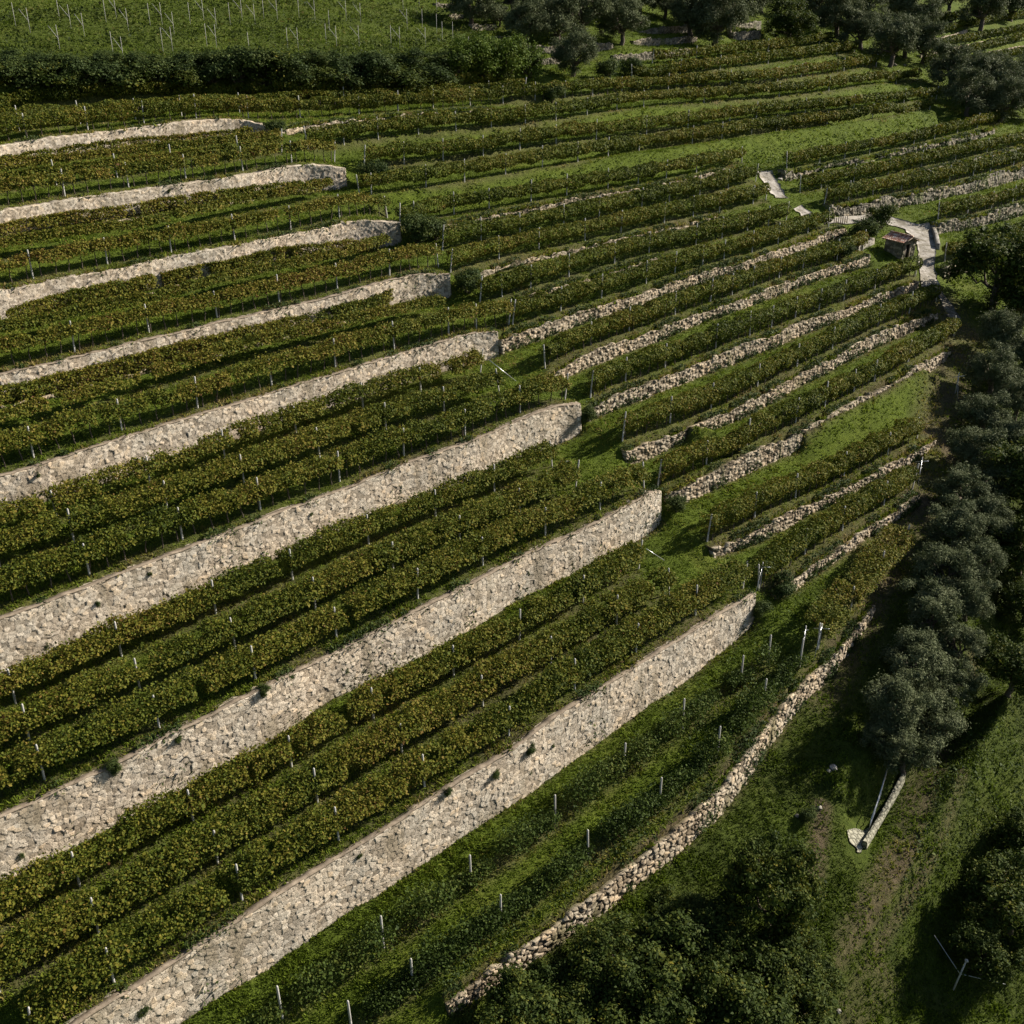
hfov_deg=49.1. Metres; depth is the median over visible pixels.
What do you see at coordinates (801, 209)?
path
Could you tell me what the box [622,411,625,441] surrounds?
vine post
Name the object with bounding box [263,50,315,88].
shrub
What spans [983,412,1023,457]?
olive tree
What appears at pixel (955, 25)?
vine row
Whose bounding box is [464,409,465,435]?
vine post
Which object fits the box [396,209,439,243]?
shrub
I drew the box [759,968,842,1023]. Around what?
bush
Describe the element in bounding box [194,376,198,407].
vine post
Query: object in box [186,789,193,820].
vine post
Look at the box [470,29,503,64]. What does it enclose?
creeper shrub
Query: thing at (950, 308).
track
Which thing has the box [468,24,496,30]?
dry stone wall
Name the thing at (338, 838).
vine post
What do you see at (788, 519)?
dry stone wall
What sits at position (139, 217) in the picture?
dry stone wall
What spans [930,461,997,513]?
olive tree
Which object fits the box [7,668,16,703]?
vine post
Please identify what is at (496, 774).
wall plant
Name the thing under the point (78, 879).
vine post
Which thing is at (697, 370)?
dry stone wall
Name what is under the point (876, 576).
vine row
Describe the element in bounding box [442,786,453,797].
wall plant
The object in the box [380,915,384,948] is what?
vine post
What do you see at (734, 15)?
olive tree
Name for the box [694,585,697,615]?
vine post
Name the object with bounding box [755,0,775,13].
olive tree
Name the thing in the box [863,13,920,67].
olive tree
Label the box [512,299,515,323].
vine post
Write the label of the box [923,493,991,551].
olive tree
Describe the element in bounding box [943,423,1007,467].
olive tree
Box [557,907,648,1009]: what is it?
bush
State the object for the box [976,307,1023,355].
olive tree
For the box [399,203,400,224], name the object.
vine post
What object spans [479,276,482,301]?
vine post
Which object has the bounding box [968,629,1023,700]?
broadleaf tree
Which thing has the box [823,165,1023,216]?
dry stone wall
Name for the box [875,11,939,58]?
olive tree
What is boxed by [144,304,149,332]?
vine post
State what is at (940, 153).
vine row
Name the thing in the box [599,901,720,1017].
bush
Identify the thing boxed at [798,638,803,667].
vine post
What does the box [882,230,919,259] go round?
stone hut
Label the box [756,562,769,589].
end post
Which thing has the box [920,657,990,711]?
olive tree
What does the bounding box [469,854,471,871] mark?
vine post
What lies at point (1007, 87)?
olive tree
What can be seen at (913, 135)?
vine row
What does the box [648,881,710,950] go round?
bush
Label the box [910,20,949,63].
olive tree
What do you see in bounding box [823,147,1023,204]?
vine row
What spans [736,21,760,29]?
dry stone wall
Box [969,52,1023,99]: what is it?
olive tree
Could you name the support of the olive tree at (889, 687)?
on the ground at (855, 432)
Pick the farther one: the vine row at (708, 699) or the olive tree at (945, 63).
the olive tree at (945, 63)
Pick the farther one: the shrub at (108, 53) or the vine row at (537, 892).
the shrub at (108, 53)
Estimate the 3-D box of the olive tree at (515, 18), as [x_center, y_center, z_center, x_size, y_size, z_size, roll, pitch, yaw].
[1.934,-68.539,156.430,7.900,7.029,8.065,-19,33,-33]
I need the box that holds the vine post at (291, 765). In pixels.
[287,735,292,766]
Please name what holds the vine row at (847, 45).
on the ground at (855, 432)
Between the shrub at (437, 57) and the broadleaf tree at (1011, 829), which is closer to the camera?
the broadleaf tree at (1011, 829)
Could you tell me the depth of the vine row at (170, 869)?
55.38 m
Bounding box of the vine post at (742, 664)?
[740,655,743,681]
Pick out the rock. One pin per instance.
(833, 766)
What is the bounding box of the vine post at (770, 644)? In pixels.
[768,635,771,662]
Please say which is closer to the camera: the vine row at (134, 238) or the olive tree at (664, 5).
the vine row at (134, 238)
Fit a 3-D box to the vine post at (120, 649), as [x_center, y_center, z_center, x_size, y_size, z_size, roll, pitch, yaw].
[-21.002,7.006,59.853,0.105,2.741,0.105,-25,36,-38]
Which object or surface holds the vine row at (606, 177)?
on the ground at (855, 432)
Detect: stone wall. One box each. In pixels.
[0,319,349,408]
[47,200,253,231]
[283,111,471,134]
[433,2,454,8]
[445,604,875,1015]
[446,169,724,225]
[447,14,462,19]
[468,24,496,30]
[480,216,719,276]
[492,34,513,40]
[498,228,846,353]
[521,257,656,300]
[526,42,612,53]
[542,57,560,64]
[553,253,869,376]
[586,280,919,420]
[611,49,691,60]
[621,312,937,463]
[630,36,697,46]
[639,24,687,34]
[663,351,950,502]
[705,440,936,557]
[731,30,761,40]
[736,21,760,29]
[769,492,920,598]
[777,128,994,181]
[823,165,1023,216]
[862,772,905,849]
[911,148,1019,174]
[930,203,1023,234]
[936,29,967,38]
[939,265,966,278]
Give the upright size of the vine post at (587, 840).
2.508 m
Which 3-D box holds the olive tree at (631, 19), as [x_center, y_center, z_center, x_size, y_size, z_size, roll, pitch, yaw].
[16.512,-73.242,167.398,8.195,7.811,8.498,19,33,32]
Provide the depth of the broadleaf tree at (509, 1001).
51.46 m
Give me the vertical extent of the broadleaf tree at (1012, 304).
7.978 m
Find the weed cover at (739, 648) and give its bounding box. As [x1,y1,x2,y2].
[658,532,830,736]
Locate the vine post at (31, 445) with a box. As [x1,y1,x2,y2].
[27,426,34,457]
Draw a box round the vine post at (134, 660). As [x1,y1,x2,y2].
[133,658,140,688]
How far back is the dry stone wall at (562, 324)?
98.80 m
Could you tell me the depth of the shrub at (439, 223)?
99.53 m
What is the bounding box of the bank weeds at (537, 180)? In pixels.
[387,145,747,212]
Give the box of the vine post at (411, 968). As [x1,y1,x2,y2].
[410,958,413,984]
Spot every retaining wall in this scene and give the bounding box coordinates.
[0,118,284,163]
[0,163,346,236]
[0,219,401,319]
[0,272,450,397]
[0,330,498,506]
[0,401,581,671]
[0,490,660,879]
[65,589,755,1023]
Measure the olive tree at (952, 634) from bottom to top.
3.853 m
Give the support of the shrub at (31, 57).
on the ground at (855, 432)
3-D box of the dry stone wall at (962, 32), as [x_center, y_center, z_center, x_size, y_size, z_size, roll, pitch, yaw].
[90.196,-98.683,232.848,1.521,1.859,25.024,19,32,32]
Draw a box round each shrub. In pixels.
[0,46,29,62]
[0,55,51,91]
[0,62,15,86]
[16,50,80,88]
[20,50,63,71]
[50,57,99,92]
[57,53,93,73]
[79,54,141,89]
[89,49,127,65]
[104,57,164,93]
[122,50,159,63]
[127,54,186,87]
[159,49,197,72]
[161,57,210,89]
[189,47,222,64]
[193,50,238,83]
[211,42,277,87]
[238,44,304,85]
[258,49,303,73]
[262,118,286,131]
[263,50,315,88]
[294,47,331,65]
[294,60,356,86]
[326,54,372,90]
[327,48,365,68]
[352,49,399,73]
[352,51,400,89]
[352,157,394,186]
[384,59,437,91]
[391,46,435,69]
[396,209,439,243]
[407,60,462,86]
[424,213,449,241]
[425,49,472,71]
[440,34,479,80]
[448,32,492,65]
[451,264,483,294]
[466,38,502,77]
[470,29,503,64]
[488,34,526,76]
[498,32,532,59]
[501,37,530,61]
[516,40,550,79]
[544,83,570,102]
[581,405,598,422]
[591,56,622,79]
[618,54,646,76]
[665,494,688,513]
[752,598,773,618]
[769,566,801,600]
[798,805,820,822]
[833,236,856,257]
[843,215,880,239]
[863,201,900,228]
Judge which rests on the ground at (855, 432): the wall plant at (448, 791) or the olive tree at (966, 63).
the olive tree at (966, 63)
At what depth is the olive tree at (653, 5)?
184.36 m
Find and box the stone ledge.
[855,238,874,250]
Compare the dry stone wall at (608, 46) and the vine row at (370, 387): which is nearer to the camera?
the vine row at (370, 387)
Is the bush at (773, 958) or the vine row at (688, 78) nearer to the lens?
the bush at (773, 958)
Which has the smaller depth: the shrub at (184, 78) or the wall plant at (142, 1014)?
the wall plant at (142, 1014)
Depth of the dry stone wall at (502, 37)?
159.00 m
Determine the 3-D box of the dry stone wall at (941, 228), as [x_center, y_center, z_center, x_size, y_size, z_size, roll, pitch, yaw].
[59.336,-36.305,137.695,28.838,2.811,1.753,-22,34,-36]
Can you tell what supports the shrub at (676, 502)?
on the ground at (855, 432)
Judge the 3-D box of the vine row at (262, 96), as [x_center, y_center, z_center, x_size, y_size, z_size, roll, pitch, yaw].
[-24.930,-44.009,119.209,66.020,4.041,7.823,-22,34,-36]
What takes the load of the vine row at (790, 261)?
on the ground at (855, 432)
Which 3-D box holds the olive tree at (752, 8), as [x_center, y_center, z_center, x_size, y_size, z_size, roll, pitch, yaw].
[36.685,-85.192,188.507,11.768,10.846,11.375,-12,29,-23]
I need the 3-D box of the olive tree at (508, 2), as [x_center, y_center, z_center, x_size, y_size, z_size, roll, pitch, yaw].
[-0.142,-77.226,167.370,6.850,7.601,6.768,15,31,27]
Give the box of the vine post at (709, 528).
[706,514,711,541]
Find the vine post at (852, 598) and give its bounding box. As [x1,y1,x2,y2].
[850,586,854,610]
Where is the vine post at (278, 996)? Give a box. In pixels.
[276,985,283,1018]
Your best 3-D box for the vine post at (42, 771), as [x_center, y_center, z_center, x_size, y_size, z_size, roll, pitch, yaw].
[-22.071,11.940,52.533,0.105,2.645,0.105,-19,34,-32]
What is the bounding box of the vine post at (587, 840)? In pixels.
[587,829,588,859]
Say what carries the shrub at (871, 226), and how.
on the ground at (855, 432)
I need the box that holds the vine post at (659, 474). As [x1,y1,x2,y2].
[657,459,661,486]
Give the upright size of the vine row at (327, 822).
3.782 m
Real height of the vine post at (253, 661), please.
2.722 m
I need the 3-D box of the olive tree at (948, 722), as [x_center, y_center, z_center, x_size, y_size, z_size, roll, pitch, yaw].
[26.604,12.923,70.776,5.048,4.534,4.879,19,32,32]
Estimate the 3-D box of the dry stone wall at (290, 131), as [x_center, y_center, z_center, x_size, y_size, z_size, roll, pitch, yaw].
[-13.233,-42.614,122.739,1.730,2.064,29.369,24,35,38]
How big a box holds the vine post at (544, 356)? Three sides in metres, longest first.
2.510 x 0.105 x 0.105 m
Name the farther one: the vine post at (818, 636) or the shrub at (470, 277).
the shrub at (470, 277)
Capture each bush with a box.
[522,959,608,1023]
[525,952,575,990]
[550,958,655,1023]
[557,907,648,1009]
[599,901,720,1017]
[624,933,740,1023]
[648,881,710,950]
[663,893,757,975]
[671,920,771,1023]
[700,964,805,1023]
[730,909,839,1022]
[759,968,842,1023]
[781,925,850,996]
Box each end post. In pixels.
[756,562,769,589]
[813,623,828,661]
[916,457,925,484]
[952,372,964,396]
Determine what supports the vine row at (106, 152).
on the ground at (855, 432)
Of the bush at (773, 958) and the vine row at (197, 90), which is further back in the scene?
the vine row at (197, 90)
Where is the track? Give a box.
[938,291,960,319]
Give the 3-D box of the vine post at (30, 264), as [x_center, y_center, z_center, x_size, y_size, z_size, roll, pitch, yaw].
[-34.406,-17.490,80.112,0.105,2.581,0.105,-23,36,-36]
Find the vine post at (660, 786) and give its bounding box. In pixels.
[659,777,662,802]
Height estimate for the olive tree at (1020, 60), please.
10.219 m
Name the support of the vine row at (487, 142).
on the ground at (855, 432)
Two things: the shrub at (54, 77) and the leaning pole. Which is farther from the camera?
the shrub at (54, 77)
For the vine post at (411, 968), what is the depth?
52.15 m
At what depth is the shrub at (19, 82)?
107.53 m
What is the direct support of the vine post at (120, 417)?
on the ground at (855, 432)
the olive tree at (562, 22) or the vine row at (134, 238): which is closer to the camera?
the vine row at (134, 238)
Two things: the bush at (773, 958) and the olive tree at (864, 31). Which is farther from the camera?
the olive tree at (864, 31)
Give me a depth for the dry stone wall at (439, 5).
166.45 m
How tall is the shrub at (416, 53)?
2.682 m
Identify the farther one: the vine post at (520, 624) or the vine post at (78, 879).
the vine post at (520, 624)
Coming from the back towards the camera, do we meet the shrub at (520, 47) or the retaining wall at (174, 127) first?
the shrub at (520, 47)
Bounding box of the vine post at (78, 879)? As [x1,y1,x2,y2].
[70,851,80,886]
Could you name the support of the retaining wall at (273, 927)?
on the ground at (855, 432)
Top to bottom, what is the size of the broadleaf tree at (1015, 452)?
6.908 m
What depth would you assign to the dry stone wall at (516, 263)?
102.57 m
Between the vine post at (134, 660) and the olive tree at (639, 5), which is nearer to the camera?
the vine post at (134, 660)
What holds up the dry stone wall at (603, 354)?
on the ground at (855, 432)
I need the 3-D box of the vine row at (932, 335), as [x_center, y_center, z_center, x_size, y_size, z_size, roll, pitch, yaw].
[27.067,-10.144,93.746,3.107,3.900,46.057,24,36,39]
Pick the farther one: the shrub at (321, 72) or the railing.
the shrub at (321, 72)
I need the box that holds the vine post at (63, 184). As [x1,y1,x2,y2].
[60,169,65,195]
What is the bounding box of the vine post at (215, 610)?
[211,580,216,613]
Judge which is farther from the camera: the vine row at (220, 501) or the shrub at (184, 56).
the shrub at (184, 56)
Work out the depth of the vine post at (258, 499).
67.68 m
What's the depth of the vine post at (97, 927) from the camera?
49.86 m
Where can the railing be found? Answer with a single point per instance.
(874, 811)
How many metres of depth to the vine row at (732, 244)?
101.97 m
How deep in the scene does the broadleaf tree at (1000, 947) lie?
61.23 m
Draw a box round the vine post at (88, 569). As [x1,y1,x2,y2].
[82,543,89,575]
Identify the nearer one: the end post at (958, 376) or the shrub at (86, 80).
the end post at (958, 376)
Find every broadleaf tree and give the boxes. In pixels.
[459,960,562,1023]
[709,825,830,944]
[761,0,822,43]
[934,220,1023,312]
[938,895,1023,989]
[947,848,1023,943]
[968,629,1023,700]
[976,503,1023,575]
[977,435,1023,518]
[981,266,1023,316]
[988,801,1023,859]
[994,566,1023,629]
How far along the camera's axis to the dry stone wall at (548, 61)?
154.33 m
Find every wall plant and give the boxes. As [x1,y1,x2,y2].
[104,756,122,775]
[137,1006,151,1017]
[174,735,182,744]
[256,683,271,698]
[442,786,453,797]
[493,768,499,779]
[526,741,537,755]
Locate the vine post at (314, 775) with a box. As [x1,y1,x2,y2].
[313,768,318,802]
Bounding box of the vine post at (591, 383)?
[590,370,593,397]
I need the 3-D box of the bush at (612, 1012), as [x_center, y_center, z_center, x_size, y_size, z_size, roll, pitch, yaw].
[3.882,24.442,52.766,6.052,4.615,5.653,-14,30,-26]
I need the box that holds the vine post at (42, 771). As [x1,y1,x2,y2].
[35,744,45,779]
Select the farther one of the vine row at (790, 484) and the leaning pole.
the vine row at (790, 484)
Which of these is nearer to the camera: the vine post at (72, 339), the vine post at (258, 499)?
the vine post at (258, 499)
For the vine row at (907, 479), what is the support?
on the ground at (855, 432)
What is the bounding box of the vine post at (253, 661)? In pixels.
[250,646,255,678]
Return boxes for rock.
[829,764,836,769]
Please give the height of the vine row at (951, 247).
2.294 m
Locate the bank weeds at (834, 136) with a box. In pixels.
[724,112,940,169]
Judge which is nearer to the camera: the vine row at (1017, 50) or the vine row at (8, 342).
the vine row at (8, 342)
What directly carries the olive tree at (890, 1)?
on the ground at (855, 432)
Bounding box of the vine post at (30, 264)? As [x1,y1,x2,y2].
[27,249,33,278]
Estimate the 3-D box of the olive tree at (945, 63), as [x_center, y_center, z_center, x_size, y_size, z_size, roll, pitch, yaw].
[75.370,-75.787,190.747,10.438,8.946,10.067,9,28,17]
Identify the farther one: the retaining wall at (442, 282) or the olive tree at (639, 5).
the olive tree at (639, 5)
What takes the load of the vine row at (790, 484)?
on the ground at (855, 432)
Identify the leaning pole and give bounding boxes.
[934,935,1003,990]
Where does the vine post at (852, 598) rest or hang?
on the ground at (855, 432)
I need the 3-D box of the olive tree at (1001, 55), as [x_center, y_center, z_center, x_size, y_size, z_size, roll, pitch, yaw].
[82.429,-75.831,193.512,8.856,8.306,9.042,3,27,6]
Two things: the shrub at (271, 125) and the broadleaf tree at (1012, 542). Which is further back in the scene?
the shrub at (271, 125)
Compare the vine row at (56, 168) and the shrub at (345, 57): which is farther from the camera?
the shrub at (345, 57)
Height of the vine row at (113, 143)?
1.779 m
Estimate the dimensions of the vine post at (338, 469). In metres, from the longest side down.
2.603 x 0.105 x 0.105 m
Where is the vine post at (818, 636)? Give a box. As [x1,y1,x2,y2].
[817,623,820,649]
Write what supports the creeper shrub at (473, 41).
on the ground at (855, 432)
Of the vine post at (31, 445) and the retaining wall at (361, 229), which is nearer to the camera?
the vine post at (31, 445)
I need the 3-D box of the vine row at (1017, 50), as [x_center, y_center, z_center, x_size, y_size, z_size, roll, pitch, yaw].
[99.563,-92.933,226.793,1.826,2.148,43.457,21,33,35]
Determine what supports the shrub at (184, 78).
on the ground at (855, 432)
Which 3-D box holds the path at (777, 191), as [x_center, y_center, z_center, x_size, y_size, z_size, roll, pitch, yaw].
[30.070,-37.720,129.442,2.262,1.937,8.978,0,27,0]
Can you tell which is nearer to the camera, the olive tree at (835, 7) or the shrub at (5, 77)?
the shrub at (5, 77)
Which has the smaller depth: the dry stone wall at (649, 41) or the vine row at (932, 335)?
the vine row at (932, 335)
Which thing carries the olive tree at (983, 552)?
on the ground at (855, 432)
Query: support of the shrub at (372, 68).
on the ground at (855, 432)
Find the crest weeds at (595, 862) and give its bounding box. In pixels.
[422,644,799,987]
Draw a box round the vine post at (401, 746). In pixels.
[399,723,402,753]
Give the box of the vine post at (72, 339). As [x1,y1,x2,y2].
[69,321,75,351]
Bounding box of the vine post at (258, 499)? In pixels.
[256,477,260,510]
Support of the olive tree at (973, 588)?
on the ground at (855, 432)
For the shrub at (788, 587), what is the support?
on the ground at (855, 432)
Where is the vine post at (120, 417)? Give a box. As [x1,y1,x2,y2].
[116,399,122,430]
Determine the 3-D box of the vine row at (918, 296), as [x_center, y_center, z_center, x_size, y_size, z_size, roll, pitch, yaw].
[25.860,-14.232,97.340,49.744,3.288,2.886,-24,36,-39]
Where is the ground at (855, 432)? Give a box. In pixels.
[0,0,1023,1023]
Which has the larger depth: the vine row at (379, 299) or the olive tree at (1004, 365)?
the olive tree at (1004, 365)
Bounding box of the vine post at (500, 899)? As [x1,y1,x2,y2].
[499,894,501,923]
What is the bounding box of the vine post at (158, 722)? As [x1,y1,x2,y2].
[152,695,159,728]
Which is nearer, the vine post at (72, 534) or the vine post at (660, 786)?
the vine post at (660, 786)
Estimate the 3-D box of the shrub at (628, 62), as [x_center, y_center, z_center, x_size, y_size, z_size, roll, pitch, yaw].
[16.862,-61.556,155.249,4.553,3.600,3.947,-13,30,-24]
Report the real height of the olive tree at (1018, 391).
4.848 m
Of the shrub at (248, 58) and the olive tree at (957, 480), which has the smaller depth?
the olive tree at (957, 480)
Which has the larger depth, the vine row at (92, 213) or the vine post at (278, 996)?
the vine row at (92, 213)
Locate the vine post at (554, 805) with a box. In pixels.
[554,795,555,823]
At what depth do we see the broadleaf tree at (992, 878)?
63.51 m
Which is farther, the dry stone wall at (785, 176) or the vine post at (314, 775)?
the dry stone wall at (785, 176)
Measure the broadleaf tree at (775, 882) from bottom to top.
7.178 m
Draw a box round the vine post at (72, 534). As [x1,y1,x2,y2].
[66,508,74,540]
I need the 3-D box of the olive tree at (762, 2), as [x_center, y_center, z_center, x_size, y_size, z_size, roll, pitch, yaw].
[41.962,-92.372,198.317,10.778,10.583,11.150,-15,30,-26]
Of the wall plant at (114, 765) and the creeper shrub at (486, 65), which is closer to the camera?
the wall plant at (114, 765)
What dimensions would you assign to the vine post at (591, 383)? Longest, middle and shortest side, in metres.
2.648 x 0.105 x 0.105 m
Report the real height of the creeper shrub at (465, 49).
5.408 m
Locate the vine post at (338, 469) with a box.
[337,451,340,481]
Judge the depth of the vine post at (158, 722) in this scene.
55.97 m
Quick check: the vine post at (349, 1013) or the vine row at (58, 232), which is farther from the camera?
the vine row at (58, 232)
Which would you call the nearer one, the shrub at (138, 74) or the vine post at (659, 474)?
the vine post at (659, 474)
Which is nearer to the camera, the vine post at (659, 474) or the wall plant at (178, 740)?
the wall plant at (178, 740)
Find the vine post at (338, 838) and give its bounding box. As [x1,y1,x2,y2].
[334,806,339,840]
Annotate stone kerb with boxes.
[931,221,939,249]
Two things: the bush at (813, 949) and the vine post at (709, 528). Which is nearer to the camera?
the bush at (813, 949)
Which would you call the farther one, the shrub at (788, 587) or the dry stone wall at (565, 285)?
the dry stone wall at (565, 285)
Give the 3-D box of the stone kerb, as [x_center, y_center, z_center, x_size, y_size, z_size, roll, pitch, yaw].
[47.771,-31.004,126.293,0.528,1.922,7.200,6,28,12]
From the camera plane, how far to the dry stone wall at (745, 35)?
192.21 m
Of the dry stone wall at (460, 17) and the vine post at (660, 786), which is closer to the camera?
the vine post at (660, 786)
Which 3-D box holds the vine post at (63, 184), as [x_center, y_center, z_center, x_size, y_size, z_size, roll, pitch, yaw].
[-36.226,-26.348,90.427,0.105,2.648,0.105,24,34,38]
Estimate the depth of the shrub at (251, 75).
120.81 m
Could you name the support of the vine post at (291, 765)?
on the ground at (855, 432)
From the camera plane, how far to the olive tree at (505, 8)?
162.88 m
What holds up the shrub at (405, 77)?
on the ground at (855, 432)
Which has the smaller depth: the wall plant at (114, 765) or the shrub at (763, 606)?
the wall plant at (114, 765)
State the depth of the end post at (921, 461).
88.77 m
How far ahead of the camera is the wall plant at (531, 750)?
61.32 m
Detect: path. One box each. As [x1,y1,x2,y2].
[758,170,787,198]
[794,205,810,215]
[825,214,940,289]
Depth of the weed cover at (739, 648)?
72.24 m
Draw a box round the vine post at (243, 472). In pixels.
[239,454,244,483]
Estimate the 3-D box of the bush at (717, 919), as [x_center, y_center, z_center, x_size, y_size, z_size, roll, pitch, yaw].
[10.119,21.691,57.444,5.459,4.466,4.798,6,28,12]
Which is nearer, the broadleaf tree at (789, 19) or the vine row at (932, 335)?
the vine row at (932, 335)
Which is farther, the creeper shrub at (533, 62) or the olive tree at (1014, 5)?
the olive tree at (1014, 5)
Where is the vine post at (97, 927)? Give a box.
[90,897,99,933]
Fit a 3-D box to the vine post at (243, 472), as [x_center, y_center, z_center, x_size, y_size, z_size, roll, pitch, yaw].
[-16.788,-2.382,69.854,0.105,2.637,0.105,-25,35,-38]
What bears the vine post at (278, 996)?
on the ground at (855, 432)
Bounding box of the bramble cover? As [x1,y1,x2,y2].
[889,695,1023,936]
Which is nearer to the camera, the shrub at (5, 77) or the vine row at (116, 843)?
the vine row at (116, 843)
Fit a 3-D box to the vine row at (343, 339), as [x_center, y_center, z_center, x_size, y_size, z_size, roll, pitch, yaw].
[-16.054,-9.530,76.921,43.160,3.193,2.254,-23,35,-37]
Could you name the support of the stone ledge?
on the ground at (855, 432)
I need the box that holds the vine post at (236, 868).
[235,864,242,900]
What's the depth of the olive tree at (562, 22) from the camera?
157.30 m
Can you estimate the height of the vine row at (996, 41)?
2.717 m
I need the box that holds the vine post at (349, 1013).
[347,1000,351,1023]
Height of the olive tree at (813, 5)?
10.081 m
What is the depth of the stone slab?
64.91 m
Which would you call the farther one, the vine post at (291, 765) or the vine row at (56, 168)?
the vine row at (56, 168)
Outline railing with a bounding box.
[869,768,887,829]
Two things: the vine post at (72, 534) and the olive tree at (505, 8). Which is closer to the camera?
the vine post at (72, 534)
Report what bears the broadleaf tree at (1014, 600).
on the ground at (855, 432)
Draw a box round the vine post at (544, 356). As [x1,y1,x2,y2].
[543,344,545,368]
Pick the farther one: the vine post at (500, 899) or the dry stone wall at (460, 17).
the dry stone wall at (460, 17)
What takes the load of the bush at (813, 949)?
on the ground at (855, 432)
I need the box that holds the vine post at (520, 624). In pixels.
[519,609,520,639]
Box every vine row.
[0,54,880,140]
[0,70,514,108]
[0,78,525,124]
[0,125,252,169]
[0,128,280,168]
[0,135,283,180]
[0,138,336,204]
[0,177,333,249]
[0,178,321,236]
[0,191,391,281]
[0,232,392,332]
[0,236,379,327]
[0,243,444,363]
[0,276,394,405]
[0,294,446,422]
[0,298,514,466]
[0,346,485,523]
[0,367,505,553]
[0,371,571,601]
[0,438,560,697]
[0,457,583,742]
[0,463,651,789]
[0,539,648,925]
[0,563,677,985]
[15,556,752,1023]
[236,639,781,1023]
[304,67,922,141]
[355,97,933,186]
[359,651,809,1022]
[360,86,940,161]
[394,148,746,217]
[437,165,760,242]
[446,182,770,266]
[476,202,791,293]
[510,208,834,317]
[538,230,868,365]
[585,255,922,395]
[615,283,943,438]
[629,40,858,76]
[650,31,835,59]
[651,317,961,484]
[698,416,925,539]
[745,465,919,588]
[783,109,1009,162]
[797,130,1023,186]
[802,522,917,637]
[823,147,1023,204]
[922,32,1023,62]
[931,23,1023,43]
[935,182,1023,218]
[938,9,968,19]
[941,220,1023,254]
[943,9,1023,32]
[970,46,1023,58]
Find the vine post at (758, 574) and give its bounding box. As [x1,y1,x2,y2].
[758,564,759,589]
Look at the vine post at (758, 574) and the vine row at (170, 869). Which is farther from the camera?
the vine post at (758, 574)
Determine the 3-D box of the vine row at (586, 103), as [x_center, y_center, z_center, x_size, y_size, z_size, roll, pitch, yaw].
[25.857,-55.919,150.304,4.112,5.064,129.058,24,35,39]
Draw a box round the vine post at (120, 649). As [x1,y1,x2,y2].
[114,621,122,656]
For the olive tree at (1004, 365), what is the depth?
100.28 m
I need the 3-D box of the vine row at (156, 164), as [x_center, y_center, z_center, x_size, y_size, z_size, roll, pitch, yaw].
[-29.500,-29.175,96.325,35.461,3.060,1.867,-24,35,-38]
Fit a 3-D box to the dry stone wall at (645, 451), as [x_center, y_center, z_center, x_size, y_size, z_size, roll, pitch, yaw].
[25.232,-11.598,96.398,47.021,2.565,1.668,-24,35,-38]
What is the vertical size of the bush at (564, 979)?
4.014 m
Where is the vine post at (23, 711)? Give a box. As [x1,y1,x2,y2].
[21,704,30,740]
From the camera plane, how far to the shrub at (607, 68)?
150.34 m
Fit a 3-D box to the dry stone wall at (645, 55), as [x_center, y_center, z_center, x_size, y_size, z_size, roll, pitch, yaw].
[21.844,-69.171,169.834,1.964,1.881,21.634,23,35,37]
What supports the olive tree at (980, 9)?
on the ground at (855, 432)
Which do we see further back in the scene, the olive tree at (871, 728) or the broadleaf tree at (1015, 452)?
the broadleaf tree at (1015, 452)
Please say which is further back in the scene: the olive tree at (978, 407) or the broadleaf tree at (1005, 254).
the broadleaf tree at (1005, 254)
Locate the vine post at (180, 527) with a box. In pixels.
[177,507,183,539]
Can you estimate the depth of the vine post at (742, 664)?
69.48 m
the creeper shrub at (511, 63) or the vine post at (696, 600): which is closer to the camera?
the vine post at (696, 600)
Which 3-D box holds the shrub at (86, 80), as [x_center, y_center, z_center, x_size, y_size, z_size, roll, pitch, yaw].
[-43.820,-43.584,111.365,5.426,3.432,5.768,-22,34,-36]
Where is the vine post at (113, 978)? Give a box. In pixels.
[105,947,114,983]
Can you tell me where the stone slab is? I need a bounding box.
[847,828,870,852]
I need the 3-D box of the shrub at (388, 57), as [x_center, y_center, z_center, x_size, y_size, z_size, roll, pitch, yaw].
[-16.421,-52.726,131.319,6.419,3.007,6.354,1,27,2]
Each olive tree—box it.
[444,0,503,23]
[487,3,510,26]
[493,0,526,7]
[500,0,556,44]
[530,0,592,45]
[548,28,601,76]
[557,0,621,34]
[595,0,651,45]
[597,0,643,23]
[638,0,660,14]
[648,0,674,19]
[667,0,715,36]
[686,0,754,45]
[713,0,763,37]
[752,0,769,15]
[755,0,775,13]
[798,0,831,22]
[812,0,870,38]
[836,6,893,49]
[853,0,892,19]
[858,709,915,759]
[859,664,941,729]
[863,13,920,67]
[870,710,951,776]
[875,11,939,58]
[877,624,955,684]
[880,0,948,24]
[882,0,917,20]
[896,574,966,634]
[909,538,989,592]
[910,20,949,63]
[912,676,971,742]
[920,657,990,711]
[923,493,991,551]
[924,40,986,86]
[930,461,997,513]
[932,618,997,665]
[938,0,964,11]
[940,64,998,116]
[942,575,1008,621]
[943,51,1001,93]
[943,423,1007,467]
[945,551,992,582]
[948,534,1010,580]
[955,0,1010,30]
[955,388,1016,431]
[960,338,1023,395]
[967,489,1016,540]
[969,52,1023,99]
[972,456,1022,500]
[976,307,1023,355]
[980,74,1023,122]
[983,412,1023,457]
[986,51,1008,67]
[988,51,1023,107]
[990,374,1023,420]
[991,0,1023,21]
[1005,330,1023,371]
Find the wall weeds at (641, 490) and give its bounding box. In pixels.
[5,104,1023,1019]
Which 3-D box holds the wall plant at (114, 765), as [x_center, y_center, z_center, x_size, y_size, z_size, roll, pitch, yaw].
[-19.249,12.294,54.005,0.924,0.990,0.934,-21,34,-35]

